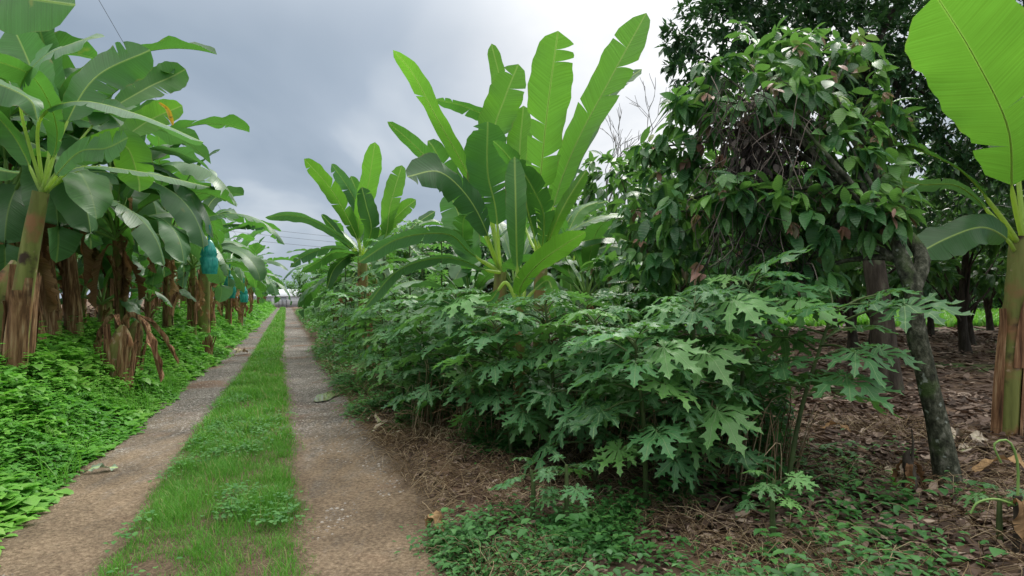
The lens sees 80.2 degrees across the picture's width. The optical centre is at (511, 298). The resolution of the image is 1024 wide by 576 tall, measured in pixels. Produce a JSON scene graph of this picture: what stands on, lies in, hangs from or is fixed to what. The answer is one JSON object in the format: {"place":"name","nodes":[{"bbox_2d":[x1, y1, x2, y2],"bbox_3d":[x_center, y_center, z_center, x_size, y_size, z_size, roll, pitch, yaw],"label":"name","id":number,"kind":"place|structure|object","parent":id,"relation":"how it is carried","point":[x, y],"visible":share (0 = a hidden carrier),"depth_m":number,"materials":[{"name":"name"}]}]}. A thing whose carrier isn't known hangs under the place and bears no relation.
{"place":"outdoors","nodes":[
{"label":"outdoors","id":0,"kind":"place"},
{"bbox_2d":[0,308,514,575],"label":"track","id":1,"kind":"structure","parent":0,"point":[68,535],"depth_m":4.45,"materials":[{"name":"grey gravel"}]},
{"bbox_2d":[85,307,319,575],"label":"grass","id":2,"kind":"structure","parent":1,"relation":"on","point":[255,383],"depth_m":4.67,"materials":[{"name":"green plant"}]},
{"bbox_2d":[313,390,339,401],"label":"fallen leaf","id":3,"kind":"object","parent":1,"relation":"on","point":[324,396],"visible":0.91,"depth_m":9.08,"materials":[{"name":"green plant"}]},
{"bbox_2d":[424,510,443,530],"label":"dead leaf","id":4,"kind":"object","parent":1,"relation":"on","point":[436,515],"visible":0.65,"depth_m":3.85,"materials":[{"name":"beige plant"}]},
{"bbox_2d":[248,289,299,306],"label":"building","id":5,"kind":"structure","parent":0,"point":[284,297],"depth_m":100.00,"materials":[{"name":"white"}]},
{"bbox_2d":[0,0,1022,298],"label":"sky","id":6,"kind":"structure","parent":0,"point":[321,81],"materials":[{"name":"grey"}]},
{"bbox_2d":[0,299,1023,575],"bbox_3d":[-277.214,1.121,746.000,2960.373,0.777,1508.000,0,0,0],"label":"ground","id":7,"kind":"structure","parent":0,"point":[956,387],"depth_m":5.14,"materials":[{"name":"soil"}]},
{"bbox_2d":[0,260,41,374],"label":"banana stump","id":8,"kind":"object","parent":7,"relation":"on","point":[7,272],"visible":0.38,"depth_m":7.12,"materials":[{"name":"brown plant"}]},
{"bbox_2d":[0,0,74,180],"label":"banana plant","id":9,"kind":"object","parent":7,"relation":"on","point":[17,17],"visible":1,"depth_m":4.17,"materials":[{"name":"green plant"}]},
{"bbox_2d":[9,81,134,245],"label":"banana plant","id":10,"kind":"object","parent":7,"relation":"on","point":[68,142],"visible":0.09,"depth_m":9.87,"materials":[{"name":"green plant"}]},
{"bbox_2d":[11,114,145,268],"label":"banana plant","id":11,"kind":"object","parent":7,"relation":"on","point":[140,256],"visible":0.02,"depth_m":12.30,"materials":[{"name":"green plant"}]},
{"bbox_2d":[0,77,171,341],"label":"banana plant","id":12,"kind":"object","parent":7,"relation":"on","point":[89,191],"visible":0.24,"depth_m":8.44,"materials":[{"name":"green plant"}]},
{"bbox_2d":[11,30,163,248],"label":"banana plant","id":13,"kind":"object","parent":7,"relation":"on","point":[73,213],"visible":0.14,"depth_m":7.96,"materials":[{"name":"green plant"}]},
{"bbox_2d":[55,265,138,322],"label":"banana plant","id":14,"kind":"object","parent":7,"relation":"on","point":[84,291],"visible":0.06,"depth_m":12.47,"materials":[{"name":"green plant"}]},
{"bbox_2d":[57,243,144,316],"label":"banana plant","id":15,"kind":"object","parent":7,"relation":"on","point":[135,262],"visible":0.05,"depth_m":15.65,"materials":[{"name":"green plant"}]},
{"bbox_2d":[0,32,207,378],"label":"banana plant","id":16,"kind":"object","parent":7,"relation":"on","point":[26,69],"visible":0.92,"depth_m":7.01,"materials":[{"name":"green plant"}]},
{"bbox_2d":[0,29,216,335],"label":"banana plant","id":17,"kind":"object","parent":7,"relation":"on","point":[185,213],"visible":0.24,"depth_m":9.72,"materials":[{"name":"green plant"}]},
{"bbox_2d":[0,28,216,342],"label":"banana plant","id":18,"kind":"object","parent":7,"relation":"on","point":[59,243],"visible":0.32,"depth_m":9.26,"materials":[{"name":"green plant"}]},
{"bbox_2d":[57,248,172,322],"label":"banana plant","id":19,"kind":"object","parent":7,"relation":"on","point":[129,305],"visible":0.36,"depth_m":10.78,"materials":[{"name":"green plant"}]},
{"bbox_2d":[0,99,234,329],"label":"banana plant","id":20,"kind":"object","parent":7,"relation":"on","point":[180,246],"visible":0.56,"depth_m":10.32,"materials":[{"name":"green plant"}]},
{"bbox_2d":[93,312,178,393],"bbox_3d":[-5.496,0.807,8.670,1.346,1.235,0.656,0,0,0],"label":"banana stump","id":21,"kind":"object","parent":7,"relation":"on","point":[120,347],"visible":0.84,"depth_m":8.51,"materials":[{"name":"brown plant"}]},
{"bbox_2d":[128,320,146,369],"bbox_3d":[-6.340,0.822,10.195,0.447,0.917,0.447,0,0,0],"label":"banana stump","id":22,"kind":"object","parent":7,"relation":"on","point":[135,327],"visible":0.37,"depth_m":10.14,"materials":[{"name":"brown plant"}]},
{"bbox_2d":[0,297,275,566],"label":"ground cover","id":23,"kind":"object","parent":7,"relation":"on","point":[20,495],"visible":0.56,"depth_m":6.81,"materials":[{"name":"green plant"}]},
{"bbox_2d":[62,55,249,329],"bbox_3d":[-8.206,-1.809,12.398,5.172,5.719,5.320,0,0,23],"label":"banana plant","id":24,"kind":"object","parent":7,"relation":"on","point":[197,173],"visible":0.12,"depth_m":12.09,"materials":[{"name":"green plant"}]},
{"bbox_2d":[129,264,195,326],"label":"banana plant","id":25,"kind":"object","parent":7,"relation":"on","point":[148,312],"visible":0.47,"depth_m":14.16,"materials":[{"name":"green plant"}]},
{"bbox_2d":[77,134,284,347],"bbox_3d":[-7.575,-1.002,13.143,3.978,4.568,4.345,0,0,14],"label":"banana plant","id":26,"kind":"object","parent":7,"relation":"on","point":[170,288],"visible":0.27,"depth_m":13.35,"materials":[{"name":"green plant"}]},
{"bbox_2d":[102,343,309,575],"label":"clover","id":27,"kind":"object","parent":7,"relation":"on","point":[278,517],"visible":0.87,"depth_m":4.50,"materials":[{"name":"green plant"}]},
{"bbox_2d":[132,209,280,334],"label":"banana plant","id":28,"kind":"object","parent":7,"relation":"on","point":[254,264],"visible":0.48,"depth_m":15.65,"materials":[{"name":"green plant"}]},
{"bbox_2d":[143,221,269,328],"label":"banana plant","id":29,"kind":"object","parent":7,"relation":"on","point":[239,284],"visible":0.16,"depth_m":20.14,"materials":[{"name":"green plant"}]},
{"bbox_2d":[200,334,216,354],"bbox_3d":[-7.248,1.193,14.498,0.356,0.678,0.357,0,0,0],"label":"banana stump","id":30,"kind":"object","parent":7,"relation":"on","point":[209,338],"visible":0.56,"depth_m":14.42,"materials":[{"name":"brown plant"}]},
{"bbox_2d":[177,196,264,332],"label":"banana plant","id":31,"kind":"object","parent":7,"relation":"on","point":[204,319],"visible":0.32,"depth_m":16.87,"materials":[{"name":"green plant"}]},
{"bbox_2d":[200,225,217,273],"bbox_3d":[-5.279,-0.852,10.597,0.291,0.850,0.291,0,0,0],"label":"bunch bag","id":32,"kind":"object","parent":31,"relation":"hanging from","point":[208,260],"visible":0.94,"depth_m":10.51,"materials":[{"name":"teal plastic"}]},
{"bbox_2d":[175,218,288,325],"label":"banana plant","id":33,"kind":"object","parent":7,"relation":"on","point":[229,303],"visible":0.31,"depth_m":23.25,"materials":[{"name":"green plant"}]},
{"bbox_2d":[222,237,293,324],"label":"banana plant","id":34,"kind":"object","parent":7,"relation":"on","point":[258,248],"visible":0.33,"depth_m":27.62,"materials":[{"name":"green plant"}]},
{"bbox_2d":[289,269,318,308],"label":"broadleaf tree","id":35,"kind":"object","parent":7,"relation":"on","point":[298,275],"visible":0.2,"depth_m":81.37,"materials":[{"name":"green plant"}]},
{"bbox_2d":[290,249,369,334],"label":"banana plant","id":36,"kind":"object","parent":7,"relation":"on","point":[317,300],"visible":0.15,"depth_m":23.03,"materials":[{"name":"green plant"}]},
{"bbox_2d":[305,242,362,316],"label":"broadleaf tree","id":37,"kind":"object","parent":7,"relation":"on","point":[319,270],"visible":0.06,"depth_m":33.38,"materials":[{"name":"green plant"}]},
{"bbox_2d":[317,258,358,353],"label":"papaya plant","id":38,"kind":"object","parent":7,"relation":"on","point":[350,270],"visible":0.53,"depth_m":14.47,"materials":[{"name":"green plant"}]},
{"bbox_2d":[320,291,358,334],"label":"papaya plant","id":39,"kind":"object","parent":7,"relation":"on","point":[335,300],"visible":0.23,"depth_m":20.39,"materials":[{"name":"green plant"}]},
{"bbox_2d":[283,219,414,342],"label":"banana plant","id":40,"kind":"object","parent":7,"relation":"on","point":[317,289],"visible":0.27,"depth_m":16.45,"materials":[{"name":"green plant"}]},
{"bbox_2d":[265,142,434,365],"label":"banana plant","id":41,"kind":"object","parent":7,"relation":"on","point":[359,216],"visible":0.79,"depth_m":12.33,"materials":[{"name":"green plant"}]},
{"bbox_2d":[331,284,401,378],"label":"papaya plant","id":42,"kind":"object","parent":7,"relation":"on","point":[359,341],"visible":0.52,"depth_m":9.92,"materials":[{"name":"green plant"}]},
{"bbox_2d":[298,227,446,350],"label":"banana plant","id":43,"kind":"object","parent":7,"relation":"on","point":[308,300],"visible":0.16,"depth_m":14.62,"materials":[{"name":"green plant"}]},
{"bbox_2d":[340,297,422,394],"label":"papaya plant","id":44,"kind":"object","parent":7,"relation":"on","point":[373,356],"visible":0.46,"depth_m":8.77,"materials":[{"name":"green plant"}]},
{"bbox_2d":[351,238,413,374],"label":"papaya plant","id":45,"kind":"object","parent":7,"relation":"on","point":[368,272],"visible":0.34,"depth_m":10.99,"materials":[{"name":"green plant"}]},
{"bbox_2d":[366,287,416,374],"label":"papaya plant","id":46,"kind":"object","parent":7,"relation":"on","point":[394,353],"visible":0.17,"depth_m":10.49,"materials":[{"name":"green plant"}]},
{"bbox_2d":[353,288,443,406],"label":"papaya plant","id":47,"kind":"object","parent":7,"relation":"on","point":[404,382],"visible":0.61,"depth_m":7.27,"materials":[{"name":"green plant"}]},
{"bbox_2d":[376,243,434,386],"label":"papaya plant","id":48,"kind":"object","parent":7,"relation":"on","point":[405,278],"visible":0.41,"depth_m":9.49,"materials":[{"name":"green plant"}]},
{"bbox_2d":[368,220,442,338],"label":"broadleaf tree","id":49,"kind":"object","parent":7,"relation":"on","point":[405,255],"visible":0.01,"depth_m":18.43,"materials":[{"name":"green plant"}]},
{"bbox_2d":[389,219,448,344],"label":"papaya plant","id":50,"kind":"object","parent":7,"relation":"on","point":[409,227],"visible":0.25,"depth_m":11.49,"materials":[{"name":"green plant"}]},
{"bbox_2d":[376,306,484,427],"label":"papaya plant","id":51,"kind":"object","parent":7,"relation":"on","point":[402,316],"visible":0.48,"depth_m":6.51,"materials":[{"name":"green plant"}]},
{"bbox_2d":[386,241,490,343],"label":"broadleaf tree","id":52,"kind":"object","parent":7,"relation":"on","point":[400,254],"visible":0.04,"depth_m":16.71,"materials":[{"name":"green plant"}]},
{"bbox_2d":[410,238,472,321],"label":"papaya plant","id":53,"kind":"object","parent":7,"relation":"on","point":[441,266],"visible":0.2,"depth_m":10.64,"materials":[{"name":"green plant"}]},
{"bbox_2d":[358,44,525,414],"bbox_3d":[-0.703,-1.051,7.216,1.303,5.188,3.019,0,0,29],"label":"banana plant","id":54,"kind":"object","parent":7,"relation":"on","point":[475,195],"visible":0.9,"depth_m":7.22,"materials":[{"name":"green plant"}]},
{"bbox_2d":[393,287,513,430],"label":"papaya plant","id":55,"kind":"object","parent":7,"relation":"on","point":[451,310],"visible":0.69,"depth_m":5.74,"materials":[{"name":"green plant"}]},
{"bbox_2d":[412,225,533,348],"bbox_3d":[-0.726,-0.053,15.819,3.667,3.732,3.316,0,0,-5],"label":"broadleaf tree","id":56,"kind":"object","parent":7,"relation":"on","point":[487,289],"visible":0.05,"depth_m":15.13,"materials":[{"name":"green plant"}]},
{"bbox_2d":[375,215,577,364],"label":"banana plant","id":57,"kind":"object","parent":7,"relation":"on","point":[464,227],"visible":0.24,"depth_m":7.94,"materials":[{"name":"green plant"}]},
{"bbox_2d":[444,293,521,416],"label":"papaya plant","id":58,"kind":"object","parent":7,"relation":"on","point":[508,295],"visible":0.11,"depth_m":7.01,"materials":[{"name":"green plant"}]},
{"bbox_2d":[432,309,558,456],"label":"papaya plant","id":59,"kind":"object","parent":7,"relation":"on","point":[498,346],"visible":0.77,"depth_m":5.13,"materials":[{"name":"green plant"}]},
{"bbox_2d":[416,157,585,435],"bbox_3d":[-0.145,0.057,6.050,1.668,2.952,0.953,0,0,0],"label":"banana plant","id":60,"kind":"object","parent":7,"relation":"on","point":[554,249],"visible":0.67,"depth_m":6.04,"materials":[{"name":"green plant"}]},
{"bbox_2d":[455,292,558,416],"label":"papaya plant","id":61,"kind":"object","parent":7,"relation":"on","point":[490,359],"visible":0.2,"depth_m":6.51,"materials":[{"name":"green plant"}]},
{"bbox_2d":[419,219,607,347],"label":"banana plant","id":62,"kind":"object","parent":7,"relation":"on","point":[456,273],"visible":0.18,"depth_m":9.15,"materials":[{"name":"green plant"}]},
{"bbox_2d":[486,457,571,520],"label":"papaya plant","id":63,"kind":"object","parent":7,"relation":"on","point":[533,484],"visible":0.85,"depth_m":3.89,"materials":[{"name":"green plant"}]},
{"bbox_2d":[499,307,590,413],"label":"papaya plant","id":64,"kind":"object","parent":7,"relation":"on","point":[535,349],"visible":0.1,"depth_m":6.22,"materials":[{"name":"green plant"}]},
{"bbox_2d":[482,183,608,334],"bbox_3d":[1.175,-0.918,18.767,4.942,4.892,4.731,0,0,11],"label":"cocoa tree","id":65,"kind":"object","parent":7,"relation":"on","point":[575,204],"visible":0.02,"depth_m":17.72,"materials":[{"name":"green plant"}]},
{"bbox_2d":[484,288,623,462],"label":"papaya plant","id":66,"kind":"object","parent":7,"relation":"on","point":[550,349],"visible":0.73,"depth_m":4.93,"materials":[{"name":"green plant"}]},
{"bbox_2d":[532,454,603,524],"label":"papaya plant","id":67,"kind":"object","parent":7,"relation":"on","point":[568,492],"visible":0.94,"depth_m":3.73,"materials":[{"name":"green plant"}]},
{"bbox_2d":[493,13,649,409],"bbox_3d":[0.757,-0.874,7.271,1.907,4.825,2.148,0,0,0],"label":"banana plant","id":68,"kind":"object","parent":7,"relation":"on","point":[550,81],"visible":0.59,"depth_m":6.86,"materials":[{"name":"green plant"}]},
{"bbox_2d":[504,207,642,352],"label":"banana plant","id":69,"kind":"object","parent":7,"relation":"on","point":[592,231],"visible":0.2,"depth_m":8.51,"materials":[{"name":"green plant"}]},
{"bbox_2d":[518,289,634,438],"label":"papaya plant","id":70,"kind":"object","parent":7,"relation":"on","point":[583,322],"visible":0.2,"depth_m":5.75,"materials":[{"name":"green plant"}]},
{"bbox_2d":[503,63,684,208],"bbox_3d":[3.349,-3.503,22.955,7.040,10.250,5.446,0,0,-30],"label":"bare tree","id":71,"kind":"object","parent":7,"relation":"on","point":[624,143],"visible":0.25,"depth_m":24.46,"materials":[{"name":"grey plant"}]},
{"bbox_2d":[391,340,797,480],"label":"undergrowth","id":72,"kind":"object","parent":7,"relation":"on","point":[777,390],"visible":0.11,"depth_m":5.55,"materials":[{"name":"green plant"}]},
{"bbox_2d":[514,300,676,487],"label":"papaya plant","id":73,"kind":"object","parent":7,"relation":"on","point":[545,448],"visible":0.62,"depth_m":4.54,"materials":[{"name":"green plant"}]},
{"bbox_2d":[536,199,660,308],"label":"cocoa tree","id":74,"kind":"object","parent":7,"relation":"on","point":[602,209],"visible":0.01,"depth_m":13.35,"materials":[{"name":"green plant"}]},
{"bbox_2d":[559,200,638,369],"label":"banana plant","id":75,"kind":"object","parent":7,"relation":"on","point":[569,270],"visible":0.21,"depth_m":9.38,"materials":[{"name":"green plant"}]},
{"bbox_2d":[551,291,649,411],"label":"papaya plant","id":76,"kind":"object","parent":7,"relation":"on","point":[603,298],"visible":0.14,"depth_m":6.10,"materials":[{"name":"green plant"}]},
{"bbox_2d":[394,357,846,503],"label":"dead stalks","id":77,"kind":"object","parent":7,"relation":"on","point":[764,450],"visible":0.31,"depth_m":5.13,"materials":[{"name":"plant"}]},
{"bbox_2d":[579,300,685,441],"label":"papaya plant","id":78,"kind":"object","parent":7,"relation":"on","point":[610,377],"visible":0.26,"depth_m":5.37,"materials":[{"name":"green plant"}]},
{"bbox_2d":[559,321,725,509],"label":"papaya plant","id":79,"kind":"object","parent":7,"relation":"on","point":[668,451],"visible":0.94,"depth_m":3.93,"materials":[{"name":"green plant"}]},
{"bbox_2d":[556,147,738,359],"bbox_3d":[2.857,-0.848,12.105,4.657,4.815,4.865,0,0,-40],"label":"cocoa tree","id":80,"kind":"object","parent":7,"relation":"on","point":[623,186],"visible":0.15,"depth_m":11.40,"materials":[{"name":"green plant"}]},
{"bbox_2d":[294,308,1007,575],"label":"verge weeds","id":81,"kind":"object","parent":7,"relation":"on","point":[574,528],"visible":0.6,"depth_m":3.61,"materials":[{"name":"green plant"}]},
{"bbox_2d":[303,347,1023,575],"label":"dry vines","id":82,"kind":"object","parent":7,"relation":"on","point":[384,438],"visible":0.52,"depth_m":4.41,"materials":[{"name":"plant"}]},
{"bbox_2d":[610,292,725,436],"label":"papaya plant","id":83,"kind":"object","parent":7,"relation":"on","point":[638,295],"visible":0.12,"depth_m":5.48,"materials":[{"name":"green plant"}]},
{"bbox_2d":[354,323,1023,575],"bbox_3d":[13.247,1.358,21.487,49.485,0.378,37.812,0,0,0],"label":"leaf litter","id":84,"kind":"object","parent":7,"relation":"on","point":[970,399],"visible":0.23,"depth_m":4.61,"materials":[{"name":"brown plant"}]},
{"bbox_2d":[951,427,988,442],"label":"dead leaf","id":85,"kind":"object","parent":84,"relation":"on","point":[973,435],"visible":0.56,"depth_m":5.86,"materials":[{"name":"beige plant"}]},
{"bbox_2d":[972,454,1023,471],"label":"dead leaf","id":86,"kind":"object","parent":84,"relation":"on","point":[983,464],"visible":0.8,"depth_m":4.83,"materials":[{"name":"beige plant"}]},
{"bbox_2d":[604,283,787,496],"bbox_3d":[1.277,0.694,4.271,1.200,1.611,1.121,0,0,23],"label":"papaya plant","id":87,"kind":"object","parent":7,"relation":"on","point":[730,427],"visible":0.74,"depth_m":4.02,"materials":[{"name":"green plant"}]},
{"bbox_2d":[435,307,1001,326],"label":"grass","id":88,"kind":"structure","parent":7,"relation":"on","point":[979,319],"depth_m":30.61,"materials":[{"name":"green plant"}]},
{"bbox_2d":[664,301,777,416],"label":"papaya plant","id":89,"kind":"object","parent":7,"relation":"on","point":[755,358],"visible":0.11,"depth_m":5.67,"materials":[{"name":"green plant"}]},
{"bbox_2d":[651,245,857,483],"bbox_3d":[1.808,0.555,4.607,1.435,1.861,1.295,0,0,-37],"label":"papaya plant","id":90,"kind":"object","parent":7,"relation":"on","point":[743,324],"visible":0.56,"depth_m":4.45,"materials":[{"name":"green plant"}]},
{"bbox_2d":[577,15,963,488],"bbox_3d":[2.102,-0.586,5.748,3.365,4.308,1.953,0,0,21],"label":"cocoa tree","id":91,"kind":"object","parent":7,"relation":"on","point":[872,213],"visible":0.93,"depth_m":5.24,"materials":[{"name":"green plant"}]},
{"bbox_2d":[734,470,820,540],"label":"papaya plant","id":92,"kind":"object","parent":7,"relation":"on","point":[797,479],"visible":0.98,"depth_m":3.45,"materials":[{"name":"green plant"}]},
{"bbox_2d":[644,144,930,369],"bbox_3d":[4.674,-0.769,11.544,4.485,4.671,5.160,0,0,5],"label":"cocoa tree","id":93,"kind":"object","parent":7,"relation":"on","point":[677,256],"visible":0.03,"depth_m":11.05,"materials":[{"name":"green plant"}]},
{"bbox_2d":[655,0,1023,392],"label":"shade tree","id":94,"kind":"object","parent":7,"relation":"on","point":[881,18],"visible":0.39,"depth_m":9.27,"materials":[{"name":"green plant"}]},
{"bbox_2d":[717,284,974,486],"bbox_3d":[2.291,0.701,4.368,1.550,1.624,1.306,0,0,0],"label":"papaya plant","id":95,"kind":"object","parent":7,"relation":"on","point":[850,391],"visible":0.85,"depth_m":4.20,"materials":[{"name":"green plant"}]},
{"bbox_2d":[824,251,940,343],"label":"tree","id":96,"kind":"object","parent":7,"relation":"on","point":[891,294],"visible":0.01,"depth_m":17.80,"materials":[{"name":"green plant"}]},
{"bbox_2d":[779,172,998,362],"bbox_3d":[7.815,-0.722,13.319,4.628,4.507,4.384,0,0,12],"label":"cocoa tree","id":97,"kind":"object","parent":7,"relation":"on","point":[857,279],"visible":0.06,"depth_m":13.44,"materials":[{"name":"green plant"}]},
{"bbox_2d":[892,429,925,492],"bbox_3d":[2.892,1.197,4.403,0.188,0.504,0.209,0,0,0],"label":"broken stump","id":98,"kind":"object","parent":7,"relation":"on","point":[908,463],"visible":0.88,"depth_m":4.39,"materials":[{"name":"brown wood"}]},
{"bbox_2d":[857,189,1016,353],"bbox_3d":[11.599,-1.101,16.046,5.352,5.297,5.123,0,0,14],"label":"cocoa tree","id":99,"kind":"object","parent":7,"relation":"on","point":[965,288],"visible":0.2,"depth_m":15.43,"materials":[{"name":"green plant"}]},
{"bbox_2d":[925,264,979,335],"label":"cocoa tree","id":100,"kind":"object","parent":7,"relation":"on","point":[930,326],"visible":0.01,"depth_m":22.67,"materials":[{"name":"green plant"}]},
{"bbox_2d":[886,0,1023,436],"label":"banana plant","id":101,"kind":"object","parent":7,"relation":"on","point":[966,57],"visible":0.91,"depth_m":5.72,"materials":[{"name":"green plant"}]},
{"bbox_2d":[909,139,1023,249],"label":"cocoa tree","id":102,"kind":"object","parent":7,"relation":"on","point":[926,174],"visible":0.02,"depth_m":13.31,"materials":[{"name":"green plant"}]},
{"bbox_2d":[930,245,1005,344],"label":"cocoa tree","id":103,"kind":"object","parent":7,"relation":"on","point":[972,339],"visible":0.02,"depth_m":18.56,"materials":[{"name":"green plant"}]},
{"bbox_2d":[983,287,996,330],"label":"cocoa tree","id":104,"kind":"object","parent":7,"relation":"on","point":[987,303],"visible":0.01,"depth_m":26.59,"materials":[{"name":"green plant"}]},
{"bbox_2d":[957,481,1023,548],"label":"papaya plant","id":105,"kind":"object","parent":7,"relation":"on","point":[999,519],"visible":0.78,"depth_m":3.44,"materials":[{"name":"green plant"}]},
{"bbox_2d":[970,439,1023,552],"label":"dying plant","id":106,"kind":"object","parent":7,"relation":"on","point":[1018,518],"visible":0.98,"depth_m":3.34,"materials":[{"name":"green plant"}]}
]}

